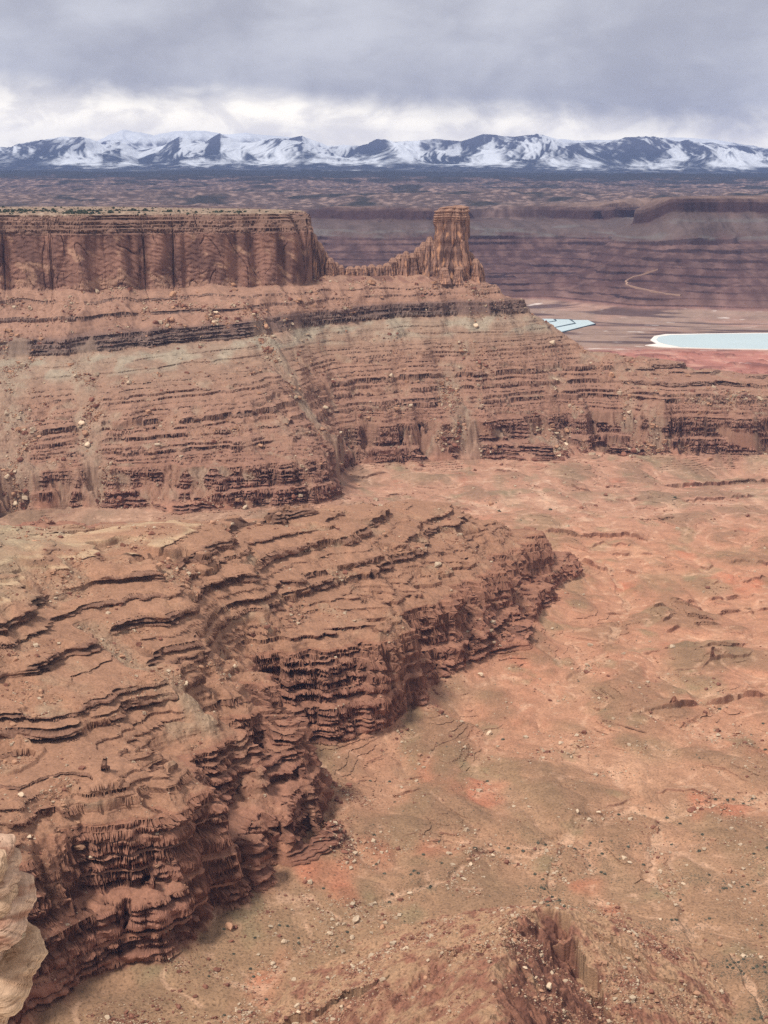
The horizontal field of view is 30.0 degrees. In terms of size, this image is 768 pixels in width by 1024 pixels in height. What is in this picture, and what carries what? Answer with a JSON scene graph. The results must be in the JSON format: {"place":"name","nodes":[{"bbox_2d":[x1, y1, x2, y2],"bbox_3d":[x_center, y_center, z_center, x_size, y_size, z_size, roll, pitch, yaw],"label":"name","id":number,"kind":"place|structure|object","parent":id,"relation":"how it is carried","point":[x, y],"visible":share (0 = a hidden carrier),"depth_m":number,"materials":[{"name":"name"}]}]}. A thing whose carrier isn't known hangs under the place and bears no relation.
{"place":"outdoors","nodes":[
{"label":"outdoors","id":0,"kind":"place"},
{"bbox_2d":[0,833,47,1023],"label":"sandstone outcrop","id":1,"kind":"object","parent":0,"point":[22,959],"visible":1,"depth_m":43.13,"materials":[{"name":"beige stone"}]},
{"bbox_2d":[0,435,767,1023],"bbox_3d":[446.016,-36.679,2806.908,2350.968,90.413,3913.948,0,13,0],"label":"canyon floor","id":2,"kind":"structure","parent":0,"point":[658,601],"depth_m":1547.17,"materials":[{"name":"brown soil"}]},
{"bbox_2d":[225,922,232,930],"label":"boulder","id":3,"kind":"object","parent":2,"relation":"on","point":[229,926],"visible":1,"depth_m":1171.18,"materials":[{"name":"orange stone"}]},
{"bbox_2d":[352,915,359,923],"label":"boulder","id":4,"kind":"object","parent":2,"relation":"on","point":[355,919],"visible":1,"depth_m":1199.75,"materials":[{"name":"stone"}]},
{"bbox_2d":[0,499,728,1023],"bbox_3d":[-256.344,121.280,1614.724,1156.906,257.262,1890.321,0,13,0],"label":"spur","id":5,"kind":"structure","parent":2,"relation":"on","point":[210,821],"depth_m":1411.61,"materials":[{"name":"red stone"}]},
{"bbox_2d":[74,844,85,849],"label":"boulder","id":6,"kind":"object","parent":5,"relation":"on","point":[80,847],"visible":1,"depth_m":1109.36,"materials":[{"name":"beige stone"}]},
{"bbox_2d":[0,275,767,1023],"bbox_3d":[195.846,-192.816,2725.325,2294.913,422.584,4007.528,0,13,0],"label":"rubble","id":7,"kind":"object","parent":2,"relation":"on","point":[428,931],"visible":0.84,"depth_m":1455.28,"materials":[{"name":"beige stone"}]},
{"bbox_2d":[0,206,767,517],"bbox_3d":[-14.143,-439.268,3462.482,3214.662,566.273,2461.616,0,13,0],"label":"mesa","id":8,"kind":"structure","parent":2,"relation":"on","point":[211,257],"depth_m":3182.31,"materials":[{"name":"red stone"}]},
{"bbox_2d":[82,430,88,435],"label":"boulder","id":9,"kind":"object","parent":8,"relation":"on","point":[84,432],"visible":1,"depth_m":2799.17,"materials":[{"name":"orange stone"}]},
{"bbox_2d":[0,206,278,214],"bbox_3d":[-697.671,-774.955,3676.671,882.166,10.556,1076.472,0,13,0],"label":"scrub","id":10,"kind":"object","parent":8,"relation":"on","point":[18,211],"visible":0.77,"depth_m":3336.72,"materials":[{"name":"green plant"}]},
{"bbox_2d":[169,291,175,296],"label":"boulder","id":11,"kind":"object","parent":8,"relation":"on","point":[172,294],"visible":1,"depth_m":3213.46,"materials":[{"name":"orange stone"}]},
{"bbox_2d":[312,233,485,284],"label":"rock ridge","id":12,"kind":"object","parent":8,"relation":"on","point":[420,259],"visible":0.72,"depth_m":3452.84,"materials":[{"name":"stone"}]},
{"bbox_2d":[433,205,471,280],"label":"rock tower","id":13,"kind":"structure","parent":8,"relation":"on","point":[452,230],"depth_m":3437.50,"materials":[{"name":"stone"}]},
{"bbox_2d":[77,466,767,1023],"bbox_3d":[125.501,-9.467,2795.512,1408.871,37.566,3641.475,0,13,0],"label":"scrub","id":14,"kind":"object","parent":2,"relation":"on","point":[565,886],"visible":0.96,"depth_m":1263.38,"materials":[{"name":"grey plant"}]},
{"bbox_2d":[262,905,736,1023],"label":"mound","id":15,"kind":"object","parent":2,"relation":"on","point":[560,928],"visible":0.94,"depth_m":1039.43,"materials":[{"name":"brown soil"}]},
{"bbox_2d":[546,982,551,989],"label":"boulder","id":16,"kind":"object","parent":15,"relation":"on","point":[549,986],"visible":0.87,"depth_m":997.40,"materials":[{"name":"stone"}]},
{"bbox_2d":[693,990,699,995],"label":"boulder","id":17,"kind":"object","parent":15,"relation":"on","point":[696,992],"visible":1,"depth_m":1066.42,"materials":[{"name":"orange stone"}]},
{"bbox_2d":[0,169,767,220],"bbox_3d":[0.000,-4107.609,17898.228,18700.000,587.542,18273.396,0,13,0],"label":"hills","id":18,"kind":"structure","parent":0,"point":[496,195],"depth_m":14322.22,"materials":[{"name":"brown stone"}]},
{"bbox_2d":[0,130,767,173],"bbox_3d":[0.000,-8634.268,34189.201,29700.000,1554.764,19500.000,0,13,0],"label":"mountains","id":19,"kind":"structure","parent":0,"point":[125,150],"depth_m":34040.87,"materials":[{"name":"white snow"}]},
{"bbox_2d":[0,0,767,147],"label":"sky","id":20,"kind":"structure","parent":0,"point":[327,72],"materials":[{"name":"grey"}]},
{"bbox_2d":[114,195,767,311],"bbox_3d":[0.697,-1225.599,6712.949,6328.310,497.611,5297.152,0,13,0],"label":"cliffs","id":21,"kind":"structure","parent":0,"point":[705,252],"depth_m":7364.62,"materials":[{"name":"brown stone"}]},
{"bbox_2d":[549,319,573,326],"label":"water","id":22,"kind":"structure","parent":0,"point":[559,322],"depth_m":5854.65,"materials":[{"name":"grey liquid"}]},
{"bbox_2d":[557,320,594,331],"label":"water","id":23,"kind":"structure","parent":0,"point":[580,323],"depth_m":5724.55,"materials":[{"name":"grey liquid"}]},
{"bbox_2d":[525,299,767,373],"bbox_3d":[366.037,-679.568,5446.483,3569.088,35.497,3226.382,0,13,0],"label":"basin floor","id":24,"kind":"structure","parent":0,"point":[631,332],"depth_m":5637.52,"materials":[{"name":"soil"}]},
{"bbox_2d":[551,319,595,332],"bbox_3d":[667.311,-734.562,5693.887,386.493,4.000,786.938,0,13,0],"label":"pond dike","id":25,"kind":"structure","parent":24,"relation":"on","point":[571,324],"depth_m":5737.61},
{"bbox_2d":[625,269,680,295],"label":"dirt road","id":26,"kind":"structure","parent":0,"point":[626,284],"depth_m":6775.33,"materials":[{"name":"soil"}]},
{"bbox_2d":[645,333,767,349],"bbox_3d":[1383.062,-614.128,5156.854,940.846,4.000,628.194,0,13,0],"label":"pond shore","id":27,"kind":"structure","parent":0,"point":[657,344],"depth_m":4997.26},
{"bbox_2d":[656,333,767,348],"bbox_3d":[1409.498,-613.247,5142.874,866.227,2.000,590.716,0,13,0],"label":"water","id":28,"kind":"structure","parent":0,"point":[741,341],"depth_m":5152.09,"materials":[{"name":"grey liquid"}]}
]}

